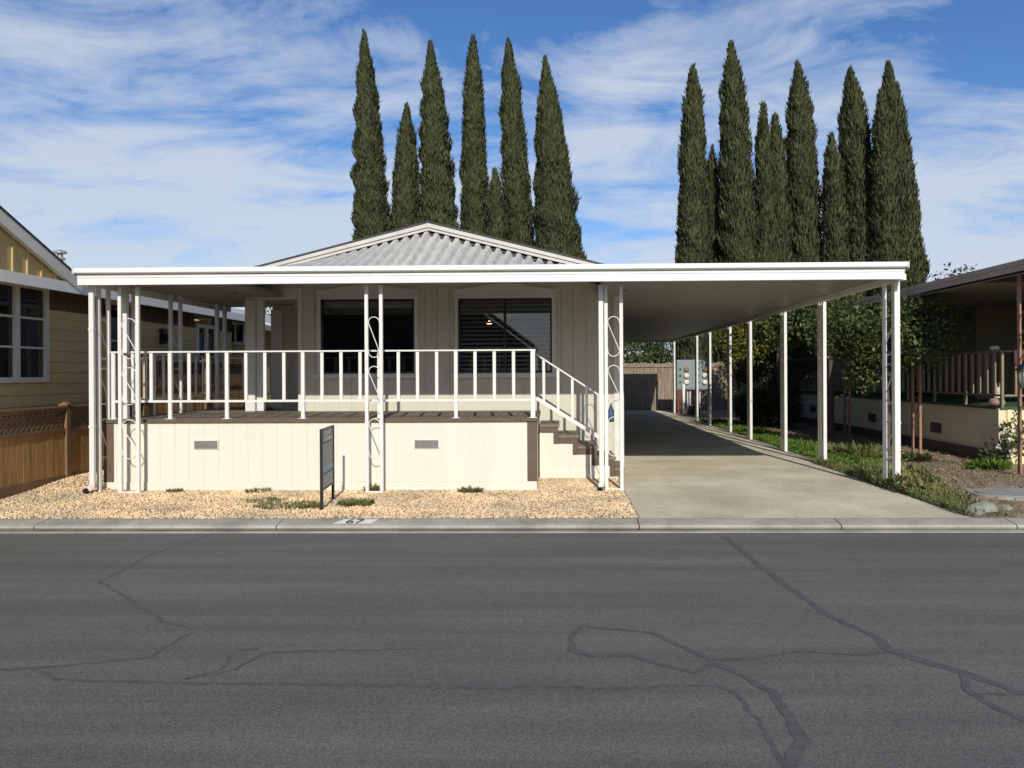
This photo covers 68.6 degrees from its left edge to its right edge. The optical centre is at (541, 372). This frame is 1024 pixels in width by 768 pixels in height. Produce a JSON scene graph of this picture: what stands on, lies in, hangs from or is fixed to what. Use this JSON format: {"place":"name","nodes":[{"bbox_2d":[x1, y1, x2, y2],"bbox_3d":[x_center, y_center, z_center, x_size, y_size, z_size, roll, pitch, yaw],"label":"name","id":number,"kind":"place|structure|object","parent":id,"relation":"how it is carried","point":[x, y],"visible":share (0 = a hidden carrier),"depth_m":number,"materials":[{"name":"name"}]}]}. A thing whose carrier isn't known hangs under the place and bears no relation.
{"place":"outdoors","nodes":[
{"label":"outdoors","id":0,"kind":"place"},
{"bbox_2d":[0,205,244,434],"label":"neighbor house","id":1,"kind":"structure","parent":0,"point":[44,335],"depth_m":11.32,"materials":[{"name":"beige"}]},
{"bbox_2d":[0,281,49,382],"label":"window","id":2,"kind":"structure","parent":1,"relation":"in","point":[21,319],"depth_m":10.85,"materials":[{"name":"glass"}]},
{"bbox_2d":[104,300,131,380],"bbox_3d":[-7.470,-0.560,13.222,0.140,1.395,0.810,0,0,1],"label":"window","id":3,"kind":"structure","parent":1,"relation":"in","point":[114,309],"depth_m":13.10,"materials":[{"name":"black glass"}]},
{"bbox_2d":[195,323,214,384],"bbox_3d":[-7.403,-0.208,16.461,0.140,1.700,0.930,0,0,1],"label":"glass door","id":4,"kind":"structure","parent":1,"relation":"in","point":[204,334],"depth_m":16.40,"materials":[{"name":"glass"}]},
{"bbox_2d":[0,533,1023,767],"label":"road","id":5,"kind":"structure","parent":0,"point":[501,609],"depth_m":4.55,"materials":[{"name":"grey asphalt"}]},
{"bbox_2d":[0,534,1023,767],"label":"road crack","id":6,"kind":"object","parent":5,"relation":"on","point":[797,748],"visible":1,"depth_m":4.16,"materials":[{"name":"black asphalt"}]},
{"bbox_2d":[0,529,1023,532],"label":"gutter strip","id":7,"kind":"object","parent":5,"relation":"on","point":[638,531],"visible":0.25,"depth_m":7.86,"materials":[{"name":"concrete"}]},
{"bbox_2d":[5,529,1004,530],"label":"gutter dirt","id":8,"kind":"structure","parent":7,"relation":"on","point":[493,529],"depth_m":7.94,"materials":[{"name":"brown soil"}]},
{"bbox_2d":[0,0,1023,373],"label":"sky","id":9,"kind":"structure","parent":0,"point":[134,133],"materials":[{"name":"blue"}]},
{"bbox_2d":[688,406,699,414],"bbox_3d":[5.723,1.401,28.241,0.400,0.340,0.300,0,0,1],"label":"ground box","id":10,"kind":"object","parent":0,"point":[691,410],"visible":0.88,"depth_m":28.09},
{"bbox_2d":[617,410,971,517],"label":"driveway","id":11,"kind":"structure","parent":0,"point":[676,466],"depth_m":10.82,"materials":[{"name":"concrete"}]},
{"bbox_2d":[669,410,1023,517],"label":"soil","id":12,"kind":"structure","parent":0,"point":[717,414],"depth_m":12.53,"materials":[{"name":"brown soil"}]},
{"bbox_2d":[676,360,707,413],"bbox_3d":[5.793,0.531,28.964,1.180,2.080,0.452,0,0,1],"label":"meter cabinet","id":13,"kind":"object","parent":12,"relation":"on","point":[685,374],"visible":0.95,"depth_m":28.88,"materials":[{"name":"grey metal"}]},
{"bbox_2d":[711,328,775,415],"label":"leafy tree","id":14,"kind":"object","parent":12,"relation":"on","point":[738,369],"visible":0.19,"depth_m":27.07,"materials":[{"name":"green plant"}]},
{"bbox_2d":[665,410,831,468],"bbox_3d":[5.027,1.617,21.804,0.156,0.116,19.200,0,0,1],"label":"driveway edging","id":15,"kind":"object","parent":12,"relation":"on","point":[777,448],"visible":0.36,"depth_m":17.32,"materials":[{"name":"concrete"}]},
{"bbox_2d":[673,342,675,413],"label":"carport post","id":16,"kind":"object","parent":15,"relation":"on","point":[674,408],"visible":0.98,"depth_m":29.06,"materials":[{"name":"white metal"}]},
{"bbox_2d":[695,336,698,420],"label":"carport post","id":17,"kind":"object","parent":15,"relation":"on","point":[696,379],"visible":0.96,"depth_m":24.36,"materials":[{"name":"white metal"}]},
{"bbox_2d":[707,332,711,425],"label":"carport post","id":18,"kind":"object","parent":15,"relation":"on","point":[709,381],"visible":0.98,"depth_m":22.28,"materials":[{"name":"white metal"}]},
{"bbox_2d":[727,327,731,432],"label":"carport post","id":19,"kind":"object","parent":15,"relation":"on","point":[729,376],"visible":0.96,"depth_m":19.70,"materials":[{"name":"white metal"}]},
{"bbox_2d":[745,322,752,439],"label":"carport post","id":20,"kind":"object","parent":15,"relation":"on","point":[749,384],"visible":0.98,"depth_m":17.65,"materials":[{"name":"white metal"}]},
{"bbox_2d":[779,312,786,451],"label":"carport post","id":21,"kind":"object","parent":15,"relation":"on","point":[783,410],"visible":0.98,"depth_m":15.06,"materials":[{"name":"white metal"}]},
{"bbox_2d":[817,302,826,465],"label":"carport post","id":22,"kind":"object","parent":15,"relation":"on","point":[821,333],"visible":0.91,"depth_m":12.87,"materials":[{"name":"white metal"}]},
{"bbox_2d":[711,317,800,425],"bbox_3d":[6.759,-0.599,22.642,2.894,4.436,2.682,0,0,-16],"label":"leafy tree","id":23,"kind":"object","parent":12,"relation":"on","point":[739,333],"visible":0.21,"depth_m":22.43,"materials":[{"name":"green plant"}]},
{"bbox_2d":[732,382,805,427],"bbox_3d":[6.517,0.946,22.372,1.893,1.354,3.806,0,0,1],"label":"hedge","id":24,"kind":"object","parent":12,"relation":"on","point":[768,402],"visible":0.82,"depth_m":21.39,"materials":[{"name":"green plant"}]},
{"bbox_2d":[756,375,802,418],"bbox_3d":[7.729,0.823,24.423,1.538,1.562,2.780,0,0,1],"label":"shrub","id":25,"kind":"object","parent":12,"relation":"on","point":[771,382],"visible":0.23,"depth_m":24.55,"materials":[{"name":"green plant"}]},
{"bbox_2d":[759,338,817,389],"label":"leafy tree","id":26,"kind":"object","parent":12,"relation":"on","point":[790,354],"visible":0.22,"depth_m":28.67,"materials":[{"name":"green plant"}]},
{"bbox_2d":[700,418,912,465],"bbox_3d":[5.620,1.480,18.347,1.390,0.163,12.214,0,0,1],"label":"groundcover","id":27,"kind":"object","parent":12,"relation":"on","point":[798,445],"visible":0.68,"depth_m":16.12,"materials":[{"name":"green plant"}]},
{"bbox_2d":[744,292,890,438],"bbox_3d":[6.685,-0.385,18.235,3.574,4.008,2.837,0,0,1],"label":"leafy tree","id":28,"kind":"object","parent":12,"relation":"on","point":[796,320],"visible":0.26,"depth_m":17.83,"materials":[{"name":"green plant"}]},
{"bbox_2d":[843,337,850,438],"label":"awning post","id":29,"kind":"object","parent":12,"relation":"on","point":[849,411],"visible":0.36,"depth_m":17.77,"materials":[{"name":"brown wood"}]},
{"bbox_2d":[822,440,890,458],"bbox_3d":[5.782,1.500,13.792,1.188,0.513,1.010,0,0,1],"label":"weed","id":30,"kind":"object","parent":12,"relation":"on","point":[872,450],"visible":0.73,"depth_m":13.58,"materials":[{"name":"green plant"}]},
{"bbox_2d":[798,275,974,453],"bbox_3d":[6.632,-0.100,14.605,3.161,3.441,2.300,0,0,29],"label":"leafy tree","id":31,"kind":"object","parent":12,"relation":"on","point":[931,344],"visible":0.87,"depth_m":14.29,"materials":[{"name":"green plant"}]},
{"bbox_2d":[882,283,896,490],"bbox_3d":[4.716,0.184,10.183,0.046,2.784,0.336,0,0,1],"label":"porch post","id":32,"kind":"object","parent":12,"relation":"on","point":[884,360],"visible":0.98,"depth_m":10.30,"materials":[{"name":"white metal"}]},
{"bbox_2d":[893,282,900,487],"bbox_3d":[4.732,0.185,9.945,0.096,2.784,0.150,0,0,-18],"label":"downspout","id":33,"kind":"object","parent":32,"relation":"attached to","point":[896,377],"visible":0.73,"depth_m":9.95,"materials":[{"name":"white metal"}]},
{"bbox_2d":[789,259,1023,463],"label":"neighbor home","id":34,"kind":"object","parent":12,"relation":"on","point":[953,424],"visible":0.54,"depth_m":16.57,"materials":[{"name":"beige paint"}]},
{"bbox_2d":[783,356,846,390],"bbox_3d":[8.148,0.009,22.792,0.040,0.930,5.700,0,0,1],"label":"iron railing","id":35,"kind":"object","parent":34,"relation":"on","point":[840,389],"visible":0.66,"depth_m":23.02,"materials":[{"name":"beige metal"}]},
{"bbox_2d":[914,319,931,395],"bbox_3d":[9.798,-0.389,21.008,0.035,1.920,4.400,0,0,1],"label":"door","id":36,"kind":"structure","parent":34,"relation":"in","point":[915,378],"depth_m":19.05,"materials":[{"name":"brown wood"}]},
{"bbox_2d":[851,350,1023,406],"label":"porch rail","id":37,"kind":"object","parent":34,"relation":"on","point":[1001,395],"visible":0.53,"depth_m":14.10,"materials":[{"name":"beige paint"}]},
{"bbox_2d":[1008,347,1023,365],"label":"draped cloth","id":38,"kind":"object","parent":37,"relation":"hanging from","point":[1012,357],"visible":0.59,"depth_m":12.90,"materials":[{"name":"fabric"}]},
{"bbox_2d":[988,398,1005,406],"bbox_3d":[7.957,0.513,13.124,0.280,0.150,0.280,0,0,1],"label":"stone pot","id":39,"kind":"object","parent":34,"relation":"on","point":[994,402],"visible":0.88,"depth_m":13.05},
{"bbox_2d":[994,383,999,397],"bbox_3d":[8.079,0.359,13.290,0.170,0.462,0.168,0,0,1],"label":"rabbit statue","id":40,"kind":"object","parent":34,"relation":"on","point":[997,390],"visible":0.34,"depth_m":13.25,"materials":[{"name":"white ceramic"}]},
{"bbox_2d":[852,458,962,492],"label":"weeds","id":41,"kind":"object","parent":12,"relation":"on","point":[915,476],"visible":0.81,"depth_m":10.18,"materials":[{"name":"green plant"}]},
{"bbox_2d":[807,457,1023,516],"bbox_3d":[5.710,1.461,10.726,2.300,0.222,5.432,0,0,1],"label":"grass","id":42,"kind":"structure","parent":12,"relation":"on","point":[934,501],"depth_m":9.76,"materials":[{"name":"green plant"}]},
{"bbox_2d":[910,294,921,453],"bbox_3d":[7.213,0.034,14.459,0.045,3.060,0.344,0,0,1],"label":"awning post","id":43,"kind":"object","parent":12,"relation":"on","point":[919,397],"visible":0.58,"depth_m":14.32,"materials":[{"name":"brown wood"}]},
{"bbox_2d":[901,452,932,462],"bbox_3d":[6.625,1.515,13.276,0.614,0.270,0.540,0,0,1],"label":"weed","id":44,"kind":"object","parent":12,"relation":"on","point":[922,457],"visible":0.92,"depth_m":13.19,"materials":[{"name":"green plant"}]},
{"bbox_2d":[964,500,997,516],"bbox_3d":[4.840,1.520,8.264,0.370,0.231,0.218,0,0,-15],"label":"rock","id":45,"kind":"object","parent":12,"relation":"on","point":[988,507],"visible":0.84,"depth_m":8.20,"materials":[{"name":"grey stone"}]},
{"bbox_2d":[964,457,1013,470],"bbox_3d":[7.223,1.504,12.172,0.741,0.284,0.630,0,0,30],"label":"weed","id":46,"kind":"object","parent":12,"relation":"on","point":[988,464],"visible":0.99,"depth_m":12.04,"materials":[{"name":"green plant"}]},
{"bbox_2d":[968,487,1023,500],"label":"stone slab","id":47,"kind":"object","parent":12,"relation":"on","point":[1002,493],"visible":0.98,"depth_m":9.52,"materials":[{"name":"concrete"}]},
{"bbox_2d":[975,419,1023,460],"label":"rose bush","id":48,"kind":"object","parent":12,"relation":"on","point":[1001,448],"visible":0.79,"depth_m":12.49,"materials":[{"name":"green plant"}]},
{"bbox_2d":[997,504,1012,509],"bbox_3d":[5.334,1.560,8.639,0.167,0.091,0.121,0,0,1],"label":"rock","id":49,"kind":"object","parent":12,"relation":"on","point":[1007,507],"visible":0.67,"depth_m":8.62,"materials":[{"name":"grey stone"}]},
{"bbox_2d":[1017,275,1023,473],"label":"awning post","id":50,"kind":"object","parent":12,"relation":"on","point":[1019,389],"visible":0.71,"depth_m":11.44,"materials":[{"name":"brown metal"}]},
{"bbox_2d":[1015,361,1023,391],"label":"lantern","id":51,"kind":"object","parent":50,"relation":"attached to","point":[1019,369],"visible":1,"depth_m":11.04,"materials":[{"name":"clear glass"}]},
{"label":"ground","id":52,"kind":"structure","parent":0,"visible":0},
{"bbox_2d":[140,357,244,414],"bbox_3d":[-6.891,0.672,15.341,0.140,1.925,4.540,0,0,1],"label":"lattice fence","id":53,"kind":"object","parent":52,"relation":"on","point":[162,407],"visible":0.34,"depth_m":14.80,"materials":[{"name":"brown wood"}]},
{"bbox_2d":[195,307,273,410],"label":"outbuilding","id":54,"kind":"structure","parent":52,"relation":"on","point":[238,335],"depth_m":18.15,"materials":[{"name":"beige"}]},
{"bbox_2d":[231,322,244,344],"bbox_3d":[-7.404,-0.958,18.112,0.520,0.550,0.040,0,0,1],"label":"window","id":55,"kind":"structure","parent":54,"relation":"in","point":[238,329],"depth_m":18.11,"materials":[{"name":"glass"}]},
{"bbox_2d":[0,471,638,518],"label":"gravel bed","id":56,"kind":"object","parent":52,"relation":"on","point":[302,504],"visible":0.15,"depth_m":9.02,"materials":[{"name":"beige gravel"}]},
{"bbox_2d":[0,397,146,499],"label":"lattice fence","id":57,"kind":"object","parent":56,"relation":"on","point":[32,459],"visible":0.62,"depth_m":10.49,"materials":[{"name":"brown wood"}]},
{"bbox_2d":[96,288,110,491],"bbox_3d":[-5.995,0.238,10.262,0.046,2.784,0.266,0,0,1],"label":"porch post","id":58,"kind":"object","parent":56,"relation":"on","point":[99,403],"visible":0.9,"depth_m":10.15,"materials":[{"name":"white metal"}]},
{"bbox_2d":[117,287,140,493],"bbox_3d":[-5.548,0.236,10.083,0.286,2.784,0.046,0,0,1],"label":"porch post","id":59,"kind":"object","parent":56,"relation":"on","point":[120,387],"visible":0.95,"depth_m":10.06,"materials":[{"name":"white metal"}]},
{"bbox_2d":[166,487,183,491],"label":"weed","id":60,"kind":"object","parent":56,"relation":"on","point":[175,490],"visible":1,"depth_m":10.17,"materials":[{"name":"green plant"}]},
{"bbox_2d":[244,487,271,493],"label":"weed","id":61,"kind":"object","parent":56,"relation":"on","point":[255,490],"visible":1,"depth_m":10.09,"materials":[{"name":"green plant"}]},
{"bbox_2d":[246,496,287,502],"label":"weed","id":62,"kind":"object","parent":56,"relation":"on","point":[269,499],"visible":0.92,"depth_m":9.35,"materials":[{"name":"green plant"}]},
{"bbox_2d":[253,499,318,509],"bbox_3d":[-3.066,1.580,9.007,0.814,0.076,0.595,0,0,1],"label":"weed","id":63,"kind":"object","parent":56,"relation":"on","point":[271,504],"visible":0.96,"depth_m":9.01,"materials":[{"name":"green plant"}]},
{"bbox_2d":[296,502,323,508],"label":"weed","id":64,"kind":"object","parent":56,"relation":"on","point":[313,505],"visible":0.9,"depth_m":8.88,"materials":[{"name":"green plant"}]},
{"bbox_2d":[102,407,540,490],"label":"porch deck","id":65,"kind":"structure","parent":56,"relation":"on","point":[213,449],"depth_m":10.27,"materials":[{"name":"beige"}]},
{"bbox_2d":[123,290,135,418],"bbox_3d":[-5.791,-0.256,10.558,0.070,1.790,0.310,0,0,1],"label":"porch post","id":66,"kind":"object","parent":65,"relation":"on","point":[126,392],"visible":0.52,"depth_m":10.42,"materials":[{"name":"white metal"}]},
{"bbox_2d":[168,294,182,412],"bbox_3d":[-5.795,-0.296,11.868,0.050,1.870,0.350,0,0,1],"label":"porch post","id":67,"kind":"object","parent":65,"relation":"on","point":[180,340],"visible":0.8,"depth_m":11.99,"materials":[{"name":"white metal"}]},
{"bbox_2d":[215,304,226,408],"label":"porch post","id":68,"kind":"object","parent":65,"relation":"on","point":[217,355],"visible":0.92,"depth_m":13.33,"materials":[{"name":"white metal"}]},
{"bbox_2d":[110,349,536,418],"bbox_3d":[-2.984,0.157,12.122,5.903,0.936,3.740,0,0,1],"label":"porch railing","id":69,"kind":"object","parent":65,"relation":"on","point":[153,399],"visible":0.97,"depth_m":10.31,"materials":[{"name":"white metal"}]},
{"bbox_2d":[320,425,334,509],"bbox_3d":[-2.607,1.161,9.114,0.033,1.005,0.716,0,0,-5],"label":"yard sign","id":70,"kind":"object","parent":56,"relation":"on","point":[327,476],"visible":1,"depth_m":9.05,"materials":[{"name":"black metal"}]},
{"bbox_2d":[337,497,375,505],"bbox_3d":[-2.251,1.567,9.094,0.499,0.105,0.399,0,0,1],"label":"weed","id":71,"kind":"object","parent":56,"relation":"on","point":[355,501],"visible":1,"depth_m":9.03,"materials":[{"name":"green plant"}]},
{"bbox_2d":[362,483,379,490],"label":"weed","id":72,"kind":"object","parent":56,"relation":"on","point":[373,488],"visible":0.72,"depth_m":10.10,"materials":[{"name":"green plant"}]},
{"bbox_2d":[364,285,383,492],"bbox_3d":[-2.242,0.219,10.017,0.241,2.784,0.046,0,0,1],"label":"porch post","id":73,"kind":"object","parent":56,"relation":"on","point":[367,368],"visible":0.97,"depth_m":10.00,"materials":[{"name":"white metal"}]},
{"bbox_2d":[457,485,485,492],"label":"weed","id":74,"kind":"object","parent":56,"relation":"on","point":[474,490],"visible":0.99,"depth_m":9.99,"materials":[{"name":"green plant"}]},
{"bbox_2d":[539,420,624,478],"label":"porch steps","id":75,"kind":"structure","parent":56,"relation":"on","point":[570,455],"depth_m":11.30,"materials":[{"name":"beige"}]},
{"bbox_2d":[536,354,604,438],"bbox_3d":[0.425,0.653,11.324,1.039,1.889,0.045,0,0,1],"label":"stair railing","id":76,"kind":"object","parent":75,"relation":"attached to","point":[567,417],"visible":0.79,"depth_m":11.31,"materials":[{"name":"white metal"}]},
{"bbox_2d":[604,285,623,490],"bbox_3d":[0.972,0.203,10.153,0.251,2.784,0.046,0,0,1],"label":"porch post","id":77,"kind":"object","parent":56,"relation":"on","point":[606,373],"visible":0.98,"depth_m":10.13,"materials":[{"name":"white metal"}]},
{"bbox_2d":[598,285,603,490],"bbox_3d":[0.790,0.204,10.082,0.082,2.784,0.141,0,0,13],"label":"downspout","id":78,"kind":"object","parent":77,"relation":"attached to","point":[601,389],"visible":0.98,"depth_m":10.09,"materials":[{"name":"white metal"}]},
{"bbox_2d":[608,399,619,421],"bbox_3d":[1.028,0.521,10.419,0.086,0.338,0.474,0,0,-16],"label":"hanging bag","id":79,"kind":"object","parent":77,"relation":"hanging from","point":[610,412],"visible":0.87,"depth_m":10.57,"materials":[{"name":"blue fabric"}]},
{"bbox_2d":[349,29,392,239],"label":"cypress tree","id":80,"kind":"object","parent":52,"relation":"on","point":[371,212],"visible":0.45,"depth_m":39.66,"materials":[{"name":"green plant"}]},
{"bbox_2d":[390,101,419,229],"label":"cypress tree","id":81,"kind":"object","parent":52,"relation":"on","point":[405,211],"visible":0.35,"depth_m":40.68,"materials":[{"name":"green plant"}]},
{"bbox_2d":[233,221,626,460],"bbox_3d":[-1.563,-0.365,20.470,6.700,3.945,17.930,0,0,1],"label":"mobile home","id":82,"kind":"object","parent":52,"relation":"on","point":[555,324],"visible":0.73,"depth_m":12.34,"materials":[{"name":"beige"}]},
{"bbox_2d":[313,284,421,378],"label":"window","id":83,"kind":"structure","parent":82,"relation":"in","point":[340,311],"depth_m":13.55,"materials":[{"name":"black glass"}]},
{"bbox_2d":[72,231,908,341],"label":"patio roof","id":84,"kind":"structure","parent":82,"relation":"attached to","point":[670,302],"depth_m":10.33,"materials":[{"name":"white metal"}]},
{"bbox_2d":[82,287,95,493],"bbox_3d":[-6.031,0.224,9.989,0.091,2.755,0.165,0,0,32],"label":"downspout","id":85,"kind":"object","parent":84,"relation":"attached to","point":[92,412],"visible":1,"depth_m":10.00,"materials":[{"name":"white metal"}]},
{"bbox_2d":[451,283,556,377],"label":"window","id":86,"kind":"structure","parent":82,"relation":"in","point":[521,316],"depth_m":12.39,"materials":[{"name":"black glass"}]},
{"bbox_2d":[416,38,460,227],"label":"cypress tree","id":87,"kind":"object","parent":52,"relation":"on","point":[436,198],"visible":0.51,"depth_m":39.54,"materials":[{"name":"green plant"}]},
{"bbox_2d":[458,33,490,234],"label":"cypress tree","id":88,"kind":"object","parent":52,"relation":"on","point":[473,166],"visible":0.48,"depth_m":40.61,"materials":[{"name":"green plant"}]},
{"bbox_2d":[484,166,510,240],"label":"cypress tree","id":89,"kind":"object","parent":52,"relation":"on","point":[497,224],"visible":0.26,"depth_m":39.23,"materials":[{"name":"green plant"}]},
{"bbox_2d":[0,518,1023,529],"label":"kerb","id":90,"kind":"structure","parent":52,"relation":"on","point":[529,523],"depth_m":8.01,"materials":[{"name":"concrete"}]},
{"bbox_2d":[332,519,377,523],"bbox_3d":[-2.015,1.603,8.102,0.470,0.020,0.156,0,0,1],"label":"kerb number","id":91,"kind":"object","parent":90,"relation":"on","point":[356,521],"visible":1,"depth_m":8.10,"materials":[{"name":"white paint"}]},
{"bbox_2d":[497,38,534,245],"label":"cypress tree","id":92,"kind":"object","parent":52,"relation":"on","point":[515,176],"visible":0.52,"depth_m":40.54,"materials":[{"name":"green plant"}]},
{"bbox_2d":[530,55,586,258],"bbox_3d":[0.872,-7.676,40.020,3.357,18.744,3.478,0,0,1],"label":"cypress tree","id":93,"kind":"object","parent":52,"relation":"on","point":[555,223],"visible":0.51,"depth_m":39.28,"materials":[{"name":"green plant"}]},
{"bbox_2d":[624,342,672,388],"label":"background tree","id":94,"kind":"object","parent":52,"relation":"on","point":[633,357],"visible":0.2,"depth_m":35.36,"materials":[{"name":"green plant"}]},
{"bbox_2d":[640,341,720,382],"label":"background tree","id":95,"kind":"object","parent":52,"relation":"on","point":[664,347],"visible":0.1,"depth_m":36.17,"materials":[{"name":"green plant"}]},
{"bbox_2d":[674,62,717,397],"bbox_3d":[7.192,-6.601,35.859,2.068,16.530,2.027,0,0,-27],"label":"cypress tree","id":96,"kind":"object","parent":52,"relation":"on","point":[694,244],"visible":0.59,"depth_m":35.39,"materials":[{"name":"green plant"}]},
{"bbox_2d":[706,144,721,404],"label":"cypress tree","id":97,"kind":"object","parent":52,"relation":"on","point":[711,208],"visible":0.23,"depth_m":36.50,"materials":[{"name":"green plant"}]},
{"bbox_2d":[624,362,817,409],"bbox_3d":[1.663,0.572,31.991,26.040,2.039,0.125,0,0,1],"label":"wooden fence","id":98,"kind":"object","parent":52,"relation":"on","point":[642,393],"visible":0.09,"depth_m":31.90,"materials":[{"name":"brown wood"}]},
{"bbox_2d":[713,39,759,393],"bbox_3d":[9.353,-7.168,35.786,2.586,17.643,2.502,0,0,1],"label":"cypress tree","id":99,"kind":"object","parent":52,"relation":"on","point":[737,240],"visible":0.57,"depth_m":35.30,"materials":[{"name":"green plant"}]},
{"bbox_2d":[752,100,777,389],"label":"cypress tree","id":100,"kind":"object","parent":52,"relation":"on","point":[765,221],"visible":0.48,"depth_m":35.47,"materials":[{"name":"green plant"}]},
{"bbox_2d":[770,111,794,358],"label":"cypress tree","id":101,"kind":"object","parent":52,"relation":"on","point":[784,227],"visible":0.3,"depth_m":35.77,"materials":[{"name":"green plant"}]},
{"bbox_2d":[783,58,822,306],"bbox_3d":[12.833,-6.874,36.702,2.347,17.020,2.439,0,0,34],"label":"cypress tree","id":102,"kind":"object","parent":52,"relation":"on","point":[803,173],"visible":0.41,"depth_m":36.19,"materials":[{"name":"green plant"}]},
{"bbox_2d":[819,131,851,301],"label":"cypress tree","id":103,"kind":"object","parent":52,"relation":"on","point":[835,235],"visible":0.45,"depth_m":35.37,"materials":[{"name":"green plant"}]},
{"bbox_2d":[836,64,873,297],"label":"cypress tree","id":104,"kind":"object","parent":52,"relation":"on","point":[854,137],"visible":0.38,"depth_m":36.10,"materials":[{"name":"green plant"}]},
{"bbox_2d":[867,86,905,303],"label":"cypress tree","id":105,"kind":"object","parent":52,"relation":"on","point":[885,223],"visible":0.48,"depth_m":34.91,"materials":[{"name":"green plant"}]},
{"bbox_2d":[881,59,931,296],"bbox_3d":[17.287,-6.749,36.090,2.612,16.725,2.607,0,0,28],"label":"cypress tree","id":106,"kind":"object","parent":52,"relation":"on","point":[912,239],"visible":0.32,"depth_m":35.37,"materials":[{"name":"green plant"}]},
{"bbox_2d":[932,262,977,290],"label":"background tree","id":107,"kind":"object","parent":52,"relation":"on","point":[955,270],"visible":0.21,"depth_m":24.13,"materials":[{"name":"green plant"}]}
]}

